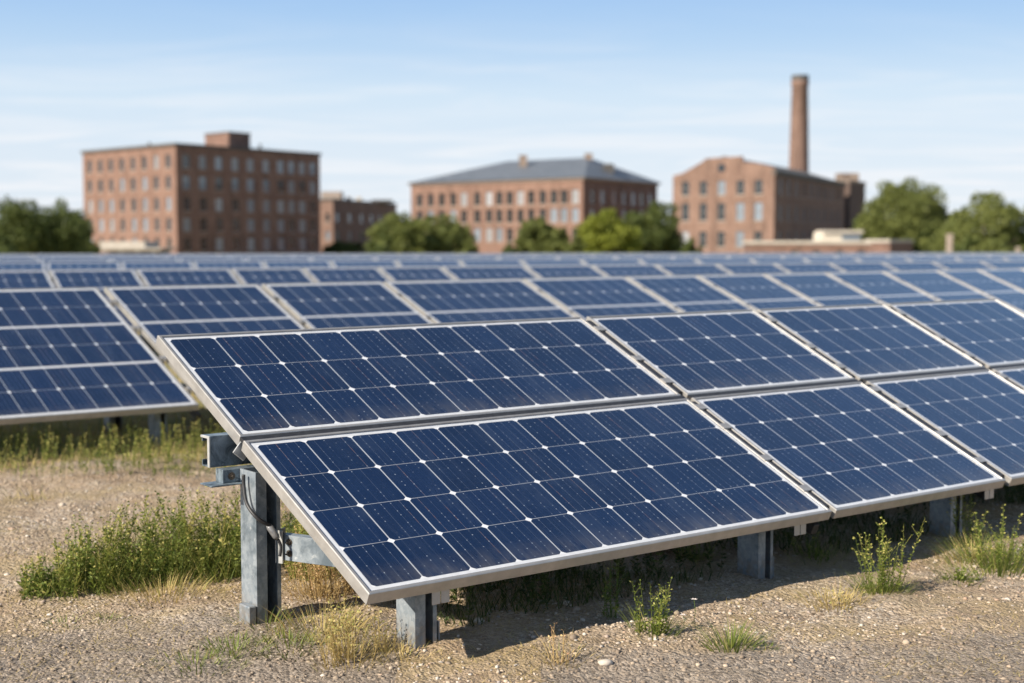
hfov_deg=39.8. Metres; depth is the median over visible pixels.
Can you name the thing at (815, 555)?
weed plant
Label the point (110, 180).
window
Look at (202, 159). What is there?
window
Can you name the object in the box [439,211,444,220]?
window
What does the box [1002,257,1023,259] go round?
solar panel
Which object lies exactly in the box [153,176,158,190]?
window
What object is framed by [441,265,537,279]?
solar panel
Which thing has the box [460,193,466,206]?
window
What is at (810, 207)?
window
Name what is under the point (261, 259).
solar panel
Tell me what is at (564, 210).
window
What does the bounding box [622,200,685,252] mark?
tree
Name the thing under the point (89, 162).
window
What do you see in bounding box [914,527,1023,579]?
grass tuft
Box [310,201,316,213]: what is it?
window
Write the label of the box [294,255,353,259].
solar panel
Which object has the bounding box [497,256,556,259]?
solar panel
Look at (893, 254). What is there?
solar panel
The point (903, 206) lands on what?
tree
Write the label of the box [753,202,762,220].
window
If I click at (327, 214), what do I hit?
window
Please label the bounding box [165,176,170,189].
window
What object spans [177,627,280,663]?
grass tuft
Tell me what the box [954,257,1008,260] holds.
solar panel
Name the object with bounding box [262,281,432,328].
solar panel
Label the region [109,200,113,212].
window
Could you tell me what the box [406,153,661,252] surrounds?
mill building
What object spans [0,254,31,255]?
solar panel
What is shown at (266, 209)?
window
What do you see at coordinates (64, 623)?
grass tuft
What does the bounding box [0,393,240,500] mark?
dry grass
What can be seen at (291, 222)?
window
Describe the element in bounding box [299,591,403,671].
grass tuft
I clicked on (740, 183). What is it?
window
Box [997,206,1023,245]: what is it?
tree
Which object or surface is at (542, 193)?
window
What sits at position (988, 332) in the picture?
solar panel
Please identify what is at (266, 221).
window
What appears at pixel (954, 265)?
solar panel
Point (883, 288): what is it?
solar panel
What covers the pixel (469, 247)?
shrub
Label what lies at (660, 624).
weed plant
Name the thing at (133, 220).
window
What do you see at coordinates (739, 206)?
window
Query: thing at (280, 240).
window
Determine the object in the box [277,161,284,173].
window
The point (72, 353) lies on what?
solar panel
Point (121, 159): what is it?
window
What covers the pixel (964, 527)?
weed plant
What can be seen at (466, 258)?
solar panel
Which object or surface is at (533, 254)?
solar panel
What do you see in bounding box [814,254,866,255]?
solar panel
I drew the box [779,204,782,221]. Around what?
window
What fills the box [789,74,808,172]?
chimney stack
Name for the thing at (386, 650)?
grass tuft
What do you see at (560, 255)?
solar panel
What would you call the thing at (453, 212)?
window
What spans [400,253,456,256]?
solar panel
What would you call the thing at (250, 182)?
window
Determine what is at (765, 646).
grass tuft
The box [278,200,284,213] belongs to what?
window
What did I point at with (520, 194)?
window
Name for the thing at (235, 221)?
window
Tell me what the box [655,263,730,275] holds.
solar panel
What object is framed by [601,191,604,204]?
window
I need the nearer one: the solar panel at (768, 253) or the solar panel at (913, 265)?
the solar panel at (913, 265)
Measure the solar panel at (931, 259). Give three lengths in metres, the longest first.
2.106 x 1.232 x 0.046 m
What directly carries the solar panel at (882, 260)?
on the panel rack
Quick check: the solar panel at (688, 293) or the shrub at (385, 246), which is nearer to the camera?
the solar panel at (688, 293)
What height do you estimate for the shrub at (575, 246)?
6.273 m
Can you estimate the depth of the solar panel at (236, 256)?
35.71 m
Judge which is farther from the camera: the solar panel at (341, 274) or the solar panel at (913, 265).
the solar panel at (913, 265)
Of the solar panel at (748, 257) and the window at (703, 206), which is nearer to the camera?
the solar panel at (748, 257)
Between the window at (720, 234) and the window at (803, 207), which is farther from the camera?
the window at (803, 207)
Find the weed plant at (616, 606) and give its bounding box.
[591,560,626,619]
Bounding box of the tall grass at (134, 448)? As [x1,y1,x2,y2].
[0,413,251,479]
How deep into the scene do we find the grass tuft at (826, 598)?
5.89 m
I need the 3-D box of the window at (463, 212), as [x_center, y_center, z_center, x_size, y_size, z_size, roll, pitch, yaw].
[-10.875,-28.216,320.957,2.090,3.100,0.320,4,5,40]
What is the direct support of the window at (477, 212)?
in the mill building at (493, 206)
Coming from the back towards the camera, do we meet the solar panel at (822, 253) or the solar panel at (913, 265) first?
the solar panel at (822, 253)
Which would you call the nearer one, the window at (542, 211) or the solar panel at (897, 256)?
the solar panel at (897, 256)
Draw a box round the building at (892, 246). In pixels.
[864,239,913,252]
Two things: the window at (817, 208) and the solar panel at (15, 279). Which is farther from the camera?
the window at (817, 208)
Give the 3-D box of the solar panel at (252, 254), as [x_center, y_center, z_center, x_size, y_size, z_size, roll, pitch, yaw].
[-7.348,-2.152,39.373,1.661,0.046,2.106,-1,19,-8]
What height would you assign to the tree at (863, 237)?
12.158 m
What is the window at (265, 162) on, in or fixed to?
in the mill building at (226, 192)
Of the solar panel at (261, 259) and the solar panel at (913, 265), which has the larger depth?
the solar panel at (261, 259)
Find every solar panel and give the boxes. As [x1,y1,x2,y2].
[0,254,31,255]
[0,256,34,257]
[0,258,39,261]
[0,262,44,269]
[0,270,54,288]
[0,287,198,424]
[32,254,94,257]
[36,256,100,261]
[41,258,109,272]
[47,261,120,287]
[49,269,143,329]
[95,254,156,257]
[102,255,165,260]
[104,284,305,407]
[111,258,177,268]
[121,261,193,285]
[136,268,240,285]
[156,317,680,444]
[158,254,217,257]
[167,255,229,260]
[180,257,244,268]
[193,261,263,281]
[219,253,278,257]
[231,255,291,260]
[231,268,314,315]
[241,398,831,604]
[246,257,309,267]
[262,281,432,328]
[263,260,331,269]
[280,253,338,256]
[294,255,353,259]
[303,267,390,283]
[311,257,373,266]
[330,260,398,268]
[340,253,397,256]
[355,255,414,259]
[375,257,436,260]
[378,266,454,280]
[384,278,575,322]
[395,260,462,267]
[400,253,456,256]
[416,255,474,258]
[437,257,497,260]
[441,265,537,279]
[458,253,514,256]
[459,259,523,266]
[476,255,533,257]
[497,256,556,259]
[516,253,572,255]
[520,259,584,264]
[523,276,679,319]
[524,265,605,277]
[534,255,590,257]
[557,256,615,259]
[573,253,628,255]
[580,259,642,265]
[586,309,854,397]
[591,264,669,277]
[592,254,647,257]
[615,256,672,259]
[626,275,753,311]
[630,253,684,255]
[638,259,700,264]
[649,254,704,256]
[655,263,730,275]
[671,256,727,258]
[686,253,740,254]
[691,382,1005,518]
[694,258,754,263]
[697,274,818,310]
[705,254,759,256]
[716,263,788,274]
[727,256,781,258]
[741,253,795,254]
[749,258,806,263]
[756,303,984,383]
[760,254,814,255]
[764,272,884,305]
[774,262,843,272]
[781,256,835,258]
[796,253,849,254]
[803,258,859,262]
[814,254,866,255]
[826,271,938,304]
[829,262,896,271]
[834,255,888,257]
[850,253,903,253]
[854,258,909,261]
[865,369,1023,485]
[867,254,919,255]
[881,261,946,270]
[883,270,1023,314]
[886,255,937,257]
[886,299,1023,368]
[904,253,956,253]
[905,257,959,261]
[920,254,971,255]
[932,261,994,269]
[937,255,988,257]
[937,269,1023,312]
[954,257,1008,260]
[957,252,1009,253]
[972,254,1022,254]
[978,268,1023,291]
[980,260,1023,268]
[987,255,1023,256]
[992,366,1023,387]
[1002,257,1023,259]
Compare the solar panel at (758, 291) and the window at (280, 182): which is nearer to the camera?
the solar panel at (758, 291)
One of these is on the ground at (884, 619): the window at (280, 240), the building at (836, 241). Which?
the building at (836, 241)
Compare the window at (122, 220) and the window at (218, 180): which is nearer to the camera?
the window at (218, 180)
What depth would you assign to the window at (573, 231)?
300.89 m
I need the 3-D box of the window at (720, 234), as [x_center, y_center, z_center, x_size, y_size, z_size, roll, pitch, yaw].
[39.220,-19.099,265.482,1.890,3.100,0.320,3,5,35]
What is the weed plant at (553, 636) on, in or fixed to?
on the ground at (884, 619)
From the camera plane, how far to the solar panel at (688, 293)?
15.23 m
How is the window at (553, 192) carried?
in the mill building at (493, 206)
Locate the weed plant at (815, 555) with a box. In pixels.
[780,532,857,564]
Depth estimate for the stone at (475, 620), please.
5.52 m
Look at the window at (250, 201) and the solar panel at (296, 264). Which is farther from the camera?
the window at (250, 201)
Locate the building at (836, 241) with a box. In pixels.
[742,230,871,252]
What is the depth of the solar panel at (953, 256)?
35.75 m
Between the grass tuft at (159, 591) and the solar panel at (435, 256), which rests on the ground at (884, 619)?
the grass tuft at (159, 591)
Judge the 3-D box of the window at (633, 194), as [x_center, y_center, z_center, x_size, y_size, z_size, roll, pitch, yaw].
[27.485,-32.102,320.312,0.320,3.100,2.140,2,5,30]
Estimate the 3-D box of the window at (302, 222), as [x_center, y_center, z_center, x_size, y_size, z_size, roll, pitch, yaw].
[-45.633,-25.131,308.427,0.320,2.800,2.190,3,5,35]
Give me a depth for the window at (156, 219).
284.53 m
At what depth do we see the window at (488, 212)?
316.14 m
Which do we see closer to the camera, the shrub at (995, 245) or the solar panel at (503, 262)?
the solar panel at (503, 262)
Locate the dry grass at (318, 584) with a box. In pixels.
[281,525,356,605]
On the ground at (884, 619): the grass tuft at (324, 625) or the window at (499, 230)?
the grass tuft at (324, 625)
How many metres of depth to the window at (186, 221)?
281.42 m
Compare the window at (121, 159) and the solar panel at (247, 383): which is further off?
the window at (121, 159)
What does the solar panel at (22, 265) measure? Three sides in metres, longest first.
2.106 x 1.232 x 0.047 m
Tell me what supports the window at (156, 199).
in the mill building at (226, 192)
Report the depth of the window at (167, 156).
280.39 m
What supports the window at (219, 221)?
in the mill building at (226, 192)
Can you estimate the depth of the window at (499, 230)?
314.41 m
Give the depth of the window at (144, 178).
286.90 m
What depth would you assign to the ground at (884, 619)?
5.57 m
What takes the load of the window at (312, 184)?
in the mill building at (226, 192)
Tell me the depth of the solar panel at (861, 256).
35.00 m
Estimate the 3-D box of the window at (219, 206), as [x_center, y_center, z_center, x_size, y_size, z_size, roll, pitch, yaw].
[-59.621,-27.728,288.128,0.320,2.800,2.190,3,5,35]
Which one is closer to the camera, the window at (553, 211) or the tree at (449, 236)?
the tree at (449, 236)
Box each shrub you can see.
[0,233,16,253]
[78,236,100,254]
[322,240,365,254]
[363,233,391,252]
[454,237,479,254]
[501,241,519,254]
[564,235,586,253]
[679,237,703,253]
[897,232,936,252]
[953,236,981,252]
[976,233,1023,252]
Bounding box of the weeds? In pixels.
[15,484,341,601]
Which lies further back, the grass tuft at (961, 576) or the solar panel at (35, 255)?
the solar panel at (35, 255)
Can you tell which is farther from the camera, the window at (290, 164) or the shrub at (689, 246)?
the window at (290, 164)
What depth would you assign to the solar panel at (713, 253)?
42.19 m
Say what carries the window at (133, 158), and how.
in the mill building at (226, 192)
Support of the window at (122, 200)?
in the mill building at (226, 192)
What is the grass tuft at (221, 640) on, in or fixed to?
on the ground at (884, 619)
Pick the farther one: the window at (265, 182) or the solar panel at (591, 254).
the window at (265, 182)
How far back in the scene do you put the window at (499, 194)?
313.87 m
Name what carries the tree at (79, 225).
on the ground at (884, 619)
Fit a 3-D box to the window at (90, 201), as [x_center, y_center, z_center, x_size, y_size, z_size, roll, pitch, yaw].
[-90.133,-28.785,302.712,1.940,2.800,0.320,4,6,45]
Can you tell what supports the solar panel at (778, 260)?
on the panel rack
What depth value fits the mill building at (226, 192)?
292.99 m
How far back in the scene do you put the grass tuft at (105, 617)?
5.62 m
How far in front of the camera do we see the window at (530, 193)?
307.95 m
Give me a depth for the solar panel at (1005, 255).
36.06 m
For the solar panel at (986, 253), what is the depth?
43.39 m
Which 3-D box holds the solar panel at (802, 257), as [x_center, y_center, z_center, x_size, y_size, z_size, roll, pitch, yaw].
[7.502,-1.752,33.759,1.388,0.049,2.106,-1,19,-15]
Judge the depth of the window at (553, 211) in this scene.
304.14 m
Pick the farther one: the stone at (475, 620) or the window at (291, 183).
the window at (291, 183)
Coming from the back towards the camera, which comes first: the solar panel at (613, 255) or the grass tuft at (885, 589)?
the solar panel at (613, 255)
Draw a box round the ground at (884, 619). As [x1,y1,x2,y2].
[0,331,1023,682]
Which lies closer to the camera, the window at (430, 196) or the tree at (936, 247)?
the tree at (936, 247)
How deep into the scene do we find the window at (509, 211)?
312.19 m
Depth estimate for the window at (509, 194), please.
311.89 m
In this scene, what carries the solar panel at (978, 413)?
on the panel rack at (262, 562)
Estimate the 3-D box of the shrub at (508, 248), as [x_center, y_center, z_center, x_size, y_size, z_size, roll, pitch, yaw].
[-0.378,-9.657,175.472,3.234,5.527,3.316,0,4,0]
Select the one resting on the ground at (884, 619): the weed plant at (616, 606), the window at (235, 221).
the weed plant at (616, 606)
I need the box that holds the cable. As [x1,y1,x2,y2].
[242,474,281,556]
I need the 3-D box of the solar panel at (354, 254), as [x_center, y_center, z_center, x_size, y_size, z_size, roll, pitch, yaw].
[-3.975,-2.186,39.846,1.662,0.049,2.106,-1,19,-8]
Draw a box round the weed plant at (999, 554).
[941,504,1023,575]
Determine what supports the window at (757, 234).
in the mill building at (725, 204)
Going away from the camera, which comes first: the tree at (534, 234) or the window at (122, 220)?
the tree at (534, 234)
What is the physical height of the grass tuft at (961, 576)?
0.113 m
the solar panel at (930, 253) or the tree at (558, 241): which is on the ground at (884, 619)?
the tree at (558, 241)
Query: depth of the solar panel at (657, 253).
41.96 m
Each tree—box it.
[0,195,73,253]
[6,197,100,254]
[365,211,437,254]
[424,214,476,252]
[513,216,554,252]
[542,227,569,252]
[574,208,641,253]
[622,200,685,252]
[850,201,893,240]
[854,176,949,239]
[916,220,942,252]
[925,206,951,220]
[928,209,962,252]
[938,190,1023,252]
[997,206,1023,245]
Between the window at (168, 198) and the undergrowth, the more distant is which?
the window at (168, 198)
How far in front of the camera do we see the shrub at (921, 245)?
229.02 m
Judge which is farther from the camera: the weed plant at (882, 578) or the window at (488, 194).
the window at (488, 194)
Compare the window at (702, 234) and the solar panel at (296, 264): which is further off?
the window at (702, 234)
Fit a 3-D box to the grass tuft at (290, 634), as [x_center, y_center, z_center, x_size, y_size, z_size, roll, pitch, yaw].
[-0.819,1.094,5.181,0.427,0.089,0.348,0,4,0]
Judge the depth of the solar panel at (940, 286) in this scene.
17.73 m
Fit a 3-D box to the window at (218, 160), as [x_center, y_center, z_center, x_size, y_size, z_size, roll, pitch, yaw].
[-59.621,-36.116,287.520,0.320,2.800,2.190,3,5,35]
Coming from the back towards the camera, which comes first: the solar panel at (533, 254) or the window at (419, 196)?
the window at (419, 196)
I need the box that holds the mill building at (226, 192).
[80,131,321,254]
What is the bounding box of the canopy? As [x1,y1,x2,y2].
[99,242,176,254]
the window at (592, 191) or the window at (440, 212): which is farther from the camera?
the window at (440, 212)
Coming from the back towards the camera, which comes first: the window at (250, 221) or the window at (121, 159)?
the window at (250, 221)
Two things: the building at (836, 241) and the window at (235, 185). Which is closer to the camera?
the building at (836, 241)
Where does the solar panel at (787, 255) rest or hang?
on the panel rack
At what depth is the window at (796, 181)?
275.30 m
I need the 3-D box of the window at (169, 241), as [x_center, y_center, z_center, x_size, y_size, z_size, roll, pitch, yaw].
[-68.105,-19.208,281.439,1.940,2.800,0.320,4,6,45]
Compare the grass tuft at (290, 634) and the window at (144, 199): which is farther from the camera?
the window at (144, 199)
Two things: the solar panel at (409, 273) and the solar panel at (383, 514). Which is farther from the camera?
the solar panel at (409, 273)
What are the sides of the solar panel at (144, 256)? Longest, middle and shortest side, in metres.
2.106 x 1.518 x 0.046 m
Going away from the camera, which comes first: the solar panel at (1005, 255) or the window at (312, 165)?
the solar panel at (1005, 255)
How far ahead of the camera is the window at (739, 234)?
263.40 m
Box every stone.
[473,617,484,622]
[598,659,612,665]
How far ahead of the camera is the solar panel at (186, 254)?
40.03 m
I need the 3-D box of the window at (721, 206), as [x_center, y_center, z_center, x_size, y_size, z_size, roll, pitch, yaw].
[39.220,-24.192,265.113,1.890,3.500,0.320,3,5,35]
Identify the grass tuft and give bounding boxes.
[42,613,96,630]
[86,612,125,624]
[91,568,237,609]
[138,645,251,678]
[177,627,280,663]
[190,633,248,650]
[220,606,315,630]
[236,622,324,660]
[252,600,390,643]
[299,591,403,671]
[351,610,418,655]
[359,639,448,669]
[520,641,597,669]
[685,616,786,652]
[746,640,778,652]
[789,585,876,607]
[795,576,887,614]
[832,570,922,595]
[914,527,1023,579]
[921,556,991,586]
[924,528,1020,566]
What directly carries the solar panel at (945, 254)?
on the panel rack
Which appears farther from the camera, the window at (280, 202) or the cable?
the window at (280, 202)
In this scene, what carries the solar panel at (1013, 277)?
on the panel rack at (155, 420)
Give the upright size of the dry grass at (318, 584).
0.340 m
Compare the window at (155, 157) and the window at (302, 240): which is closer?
the window at (155, 157)
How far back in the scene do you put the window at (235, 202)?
291.99 m
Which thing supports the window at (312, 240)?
in the mill building at (226, 192)
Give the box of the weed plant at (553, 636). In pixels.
[534,622,588,669]
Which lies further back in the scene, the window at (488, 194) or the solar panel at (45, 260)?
the window at (488, 194)
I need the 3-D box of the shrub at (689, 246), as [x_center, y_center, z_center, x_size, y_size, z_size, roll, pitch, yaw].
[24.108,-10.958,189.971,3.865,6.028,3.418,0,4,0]
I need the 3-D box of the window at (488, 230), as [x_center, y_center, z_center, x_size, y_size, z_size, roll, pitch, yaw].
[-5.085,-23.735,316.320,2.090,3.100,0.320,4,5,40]
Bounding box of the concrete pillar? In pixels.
[946,234,953,252]
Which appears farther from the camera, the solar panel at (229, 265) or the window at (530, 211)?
the window at (530, 211)
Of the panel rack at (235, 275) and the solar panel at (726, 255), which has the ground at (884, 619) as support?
the panel rack at (235, 275)
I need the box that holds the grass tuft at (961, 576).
[921,556,991,586]
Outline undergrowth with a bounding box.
[208,484,1023,626]
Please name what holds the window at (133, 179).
in the mill building at (226, 192)
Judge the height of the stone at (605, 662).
0.028 m
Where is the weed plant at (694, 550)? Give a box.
[662,542,728,563]
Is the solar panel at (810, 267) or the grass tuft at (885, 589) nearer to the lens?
the grass tuft at (885, 589)
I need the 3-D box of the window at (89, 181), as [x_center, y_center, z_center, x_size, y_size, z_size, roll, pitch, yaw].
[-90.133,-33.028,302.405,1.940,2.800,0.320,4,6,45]
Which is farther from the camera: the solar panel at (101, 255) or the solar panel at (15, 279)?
the solar panel at (101, 255)
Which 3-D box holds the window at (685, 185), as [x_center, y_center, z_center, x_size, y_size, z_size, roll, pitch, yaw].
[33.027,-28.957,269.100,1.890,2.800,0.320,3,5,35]
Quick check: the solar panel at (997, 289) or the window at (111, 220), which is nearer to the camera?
the solar panel at (997, 289)
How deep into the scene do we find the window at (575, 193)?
300.01 m
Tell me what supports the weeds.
on the ground at (884, 619)
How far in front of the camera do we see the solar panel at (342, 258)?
31.66 m
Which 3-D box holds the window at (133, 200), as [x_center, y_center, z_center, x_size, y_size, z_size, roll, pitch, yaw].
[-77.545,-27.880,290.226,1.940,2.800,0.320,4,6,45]
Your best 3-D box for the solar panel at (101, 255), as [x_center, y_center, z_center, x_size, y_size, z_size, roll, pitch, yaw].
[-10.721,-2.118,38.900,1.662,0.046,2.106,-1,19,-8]
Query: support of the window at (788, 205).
in the mill building at (725, 204)
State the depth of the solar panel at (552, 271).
21.90 m
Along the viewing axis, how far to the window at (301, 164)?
307.65 m
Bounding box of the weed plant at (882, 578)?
[837,516,927,594]
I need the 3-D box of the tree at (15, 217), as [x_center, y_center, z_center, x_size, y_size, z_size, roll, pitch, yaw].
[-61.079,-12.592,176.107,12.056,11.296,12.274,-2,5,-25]
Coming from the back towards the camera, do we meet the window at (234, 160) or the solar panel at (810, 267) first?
the window at (234, 160)
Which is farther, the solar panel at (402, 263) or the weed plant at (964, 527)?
the solar panel at (402, 263)
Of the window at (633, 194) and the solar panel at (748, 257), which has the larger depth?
the window at (633, 194)
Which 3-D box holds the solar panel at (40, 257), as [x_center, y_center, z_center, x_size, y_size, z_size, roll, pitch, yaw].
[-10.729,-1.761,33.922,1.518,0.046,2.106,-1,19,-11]
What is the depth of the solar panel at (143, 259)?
30.53 m
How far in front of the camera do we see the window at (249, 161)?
294.93 m
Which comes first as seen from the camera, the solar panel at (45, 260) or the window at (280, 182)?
the solar panel at (45, 260)
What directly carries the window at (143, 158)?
in the mill building at (226, 192)
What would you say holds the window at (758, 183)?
in the mill building at (725, 204)
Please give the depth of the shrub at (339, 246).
327.08 m
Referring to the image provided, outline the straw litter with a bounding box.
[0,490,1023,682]
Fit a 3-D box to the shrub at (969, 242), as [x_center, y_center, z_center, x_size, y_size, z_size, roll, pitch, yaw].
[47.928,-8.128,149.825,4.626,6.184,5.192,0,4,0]
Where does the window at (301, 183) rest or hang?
in the mill building at (226, 192)
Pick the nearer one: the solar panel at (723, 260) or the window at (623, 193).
the solar panel at (723, 260)
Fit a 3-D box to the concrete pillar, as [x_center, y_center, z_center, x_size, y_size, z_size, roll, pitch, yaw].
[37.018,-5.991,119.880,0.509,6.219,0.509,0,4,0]
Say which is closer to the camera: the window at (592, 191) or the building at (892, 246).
the building at (892, 246)
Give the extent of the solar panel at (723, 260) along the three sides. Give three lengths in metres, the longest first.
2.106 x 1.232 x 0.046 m
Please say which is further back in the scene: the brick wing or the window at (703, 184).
the brick wing
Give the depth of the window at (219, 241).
288.73 m
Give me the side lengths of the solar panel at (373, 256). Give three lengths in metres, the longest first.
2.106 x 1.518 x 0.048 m
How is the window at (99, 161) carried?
in the mill building at (226, 192)
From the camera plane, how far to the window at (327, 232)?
359.59 m
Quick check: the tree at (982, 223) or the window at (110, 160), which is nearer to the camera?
the tree at (982, 223)
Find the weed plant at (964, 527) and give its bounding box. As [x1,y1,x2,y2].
[937,496,1001,546]
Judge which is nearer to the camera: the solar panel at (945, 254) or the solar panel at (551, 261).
the solar panel at (551, 261)
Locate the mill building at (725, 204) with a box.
[673,156,865,252]
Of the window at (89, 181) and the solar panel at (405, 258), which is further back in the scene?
the window at (89, 181)
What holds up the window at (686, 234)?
in the mill building at (725, 204)
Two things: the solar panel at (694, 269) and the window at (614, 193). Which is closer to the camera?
the solar panel at (694, 269)
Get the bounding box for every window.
[87,161,91,173]
[87,180,91,193]
[88,200,91,213]
[97,160,101,172]
[98,180,102,192]
[98,200,102,212]
[100,219,102,231]
[108,159,112,172]
[108,179,112,192]
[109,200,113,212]
[109,219,113,231]
[119,158,123,171]
[119,178,124,191]
[120,199,124,212]
[120,219,124,231]
[130,157,134,170]
[130,178,135,191]
[131,199,135,211]
[131,219,136,231]
[141,156,146,170]
[142,177,146,190]
[142,198,147,211]
[143,218,147,231]
[153,156,158,169]
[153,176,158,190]
[154,198,158,211]
[154,218,159,231]
[165,155,170,168]
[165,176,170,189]
[166,197,170,211]
[166,218,171,231]
[167,238,171,251]
[182,155,190,168]
[182,176,190,189]
[183,197,191,211]
[183,218,191,231]
[183,238,191,251]
[199,156,206,169]
[199,176,207,190]
[199,198,207,211]
[200,218,207,231]
[200,238,207,251]
[215,157,222,170]
[215,177,222,190]
[215,198,223,211]
[216,218,223,231]
[216,238,223,251]
[231,158,239,171]
[232,178,239,191]
[232,199,239,212]
[232,219,239,231]
[233,238,238,251]
[247,159,254,172]
[247,179,254,192]
[247,199,254,212]
[248,219,254,231]
[248,238,255,250]
[262,160,269,172]
[263,180,269,192]
[263,200,270,212]
[263,219,269,231]
[263,238,270,250]
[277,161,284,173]
[277,180,284,193]
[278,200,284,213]
[278,219,284,232]
[278,238,285,250]
[288,161,294,174]
[288,181,295,193]
[288,201,295,213]
[289,220,295,232]
[289,238,295,250]
[299,162,305,174]
[299,181,304,193]
[299,201,306,213]
[299,220,306,232]
[300,238,306,250]
[310,163,316,175]
[310,182,316,194]
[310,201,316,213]
[310,220,316,232]
[310,238,316,250]
[325,213,329,222]
[325,231,329,240]
[336,213,339,222]
[416,194,421,207]
[417,211,422,218]
[427,194,433,206]
[438,193,444,206]
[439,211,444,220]
[450,193,456,206]
[451,210,455,221]
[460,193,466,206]
[461,210,466,223]
[473,210,480,223]
[474,192,480,205]
[475,228,480,241]
[485,192,492,205]
[485,210,492,223]
[485,228,492,241]
[495,192,502,205]
[496,210,502,223]
[496,228,502,241]
[506,191,512,205]
[506,209,512,223]
[506,228,512,241]
[516,191,523,205]
[517,209,523,222]
[527,191,534,204]
[528,209,533,221]
[539,191,546,204]
[540,209,545,219]
[550,190,557,204]
[550,209,557,222]
[560,190,567,204]
[560,208,567,222]
[571,190,578,203]
[571,208,578,222]
[572,228,578,238]
[590,190,594,204]
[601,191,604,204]
[612,192,616,205]
[622,192,626,205]
[632,193,635,206]
[640,193,643,206]
[681,182,689,196]
[681,204,689,221]
[682,232,688,242]
[698,203,707,221]
[699,181,707,195]
[699,231,706,247]
[716,203,725,221]
[716,231,724,247]
[717,181,725,195]
[735,180,744,195]
[735,203,744,221]
[735,231,743,247]
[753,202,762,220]
[754,180,762,194]
[754,231,761,240]
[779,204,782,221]
[780,178,782,195]
[787,205,790,221]
[788,180,790,196]
[796,181,798,197]
[803,182,805,197]
[803,207,805,222]
[810,207,812,222]
[817,208,819,222]
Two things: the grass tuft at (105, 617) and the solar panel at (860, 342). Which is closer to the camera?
the grass tuft at (105, 617)
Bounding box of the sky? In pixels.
[0,0,1023,222]
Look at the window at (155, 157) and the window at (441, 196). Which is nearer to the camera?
the window at (155, 157)
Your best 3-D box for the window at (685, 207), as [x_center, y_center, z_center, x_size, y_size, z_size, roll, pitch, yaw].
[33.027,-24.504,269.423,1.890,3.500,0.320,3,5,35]
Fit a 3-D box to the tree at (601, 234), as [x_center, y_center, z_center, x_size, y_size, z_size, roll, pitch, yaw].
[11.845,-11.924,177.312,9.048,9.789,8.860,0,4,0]
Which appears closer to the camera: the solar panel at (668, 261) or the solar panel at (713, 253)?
the solar panel at (668, 261)
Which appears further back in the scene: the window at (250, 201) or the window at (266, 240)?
the window at (266, 240)
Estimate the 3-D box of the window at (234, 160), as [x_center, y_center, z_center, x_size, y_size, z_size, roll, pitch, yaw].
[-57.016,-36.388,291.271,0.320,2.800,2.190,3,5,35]
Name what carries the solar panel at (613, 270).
on the panel rack at (235, 275)
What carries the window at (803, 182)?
in the mill building at (725, 204)
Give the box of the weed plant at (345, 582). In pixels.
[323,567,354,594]
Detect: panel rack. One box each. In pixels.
[49,265,991,335]
[104,277,1023,446]
[200,306,1023,648]
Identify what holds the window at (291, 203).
in the mill building at (226, 192)
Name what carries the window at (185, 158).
in the mill building at (226, 192)
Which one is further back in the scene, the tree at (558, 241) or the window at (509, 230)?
the window at (509, 230)
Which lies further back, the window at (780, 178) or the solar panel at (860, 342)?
the window at (780, 178)
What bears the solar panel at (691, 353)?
on the panel rack at (262, 562)
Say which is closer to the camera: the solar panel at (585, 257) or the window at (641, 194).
the solar panel at (585, 257)
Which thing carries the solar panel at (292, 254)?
on the panel rack
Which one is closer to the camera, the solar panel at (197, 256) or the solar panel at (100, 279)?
the solar panel at (100, 279)
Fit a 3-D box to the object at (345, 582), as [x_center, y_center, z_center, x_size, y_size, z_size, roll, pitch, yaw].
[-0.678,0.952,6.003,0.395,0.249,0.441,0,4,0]
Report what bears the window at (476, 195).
in the mill building at (493, 206)
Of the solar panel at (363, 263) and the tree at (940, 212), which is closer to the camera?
the solar panel at (363, 263)
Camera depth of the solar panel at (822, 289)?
16.48 m
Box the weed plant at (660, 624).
[605,577,697,641]
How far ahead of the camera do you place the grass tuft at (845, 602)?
5.76 m
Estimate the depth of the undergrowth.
6.22 m
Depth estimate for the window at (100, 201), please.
299.72 m
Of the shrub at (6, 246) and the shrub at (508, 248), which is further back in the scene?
the shrub at (508, 248)
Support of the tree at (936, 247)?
on the ground at (884, 619)
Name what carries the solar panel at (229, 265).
on the panel rack
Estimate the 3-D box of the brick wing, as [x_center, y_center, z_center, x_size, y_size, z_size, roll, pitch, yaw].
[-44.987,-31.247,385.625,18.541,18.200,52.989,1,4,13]
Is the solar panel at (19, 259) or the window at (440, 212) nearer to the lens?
the solar panel at (19, 259)
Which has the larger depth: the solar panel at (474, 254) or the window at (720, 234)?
the window at (720, 234)
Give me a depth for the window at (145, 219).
287.46 m
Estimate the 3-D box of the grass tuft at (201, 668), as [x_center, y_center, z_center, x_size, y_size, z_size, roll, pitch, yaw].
[-1.111,1.121,4.985,0.384,0.070,0.341,3,5,34]
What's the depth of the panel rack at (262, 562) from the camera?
5.56 m
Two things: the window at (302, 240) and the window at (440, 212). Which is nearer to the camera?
the window at (302, 240)
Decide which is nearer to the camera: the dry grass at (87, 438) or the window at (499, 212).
the dry grass at (87, 438)
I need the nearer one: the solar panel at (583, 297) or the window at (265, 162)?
the solar panel at (583, 297)
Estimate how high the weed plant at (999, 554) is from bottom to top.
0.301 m
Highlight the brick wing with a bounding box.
[320,191,396,252]

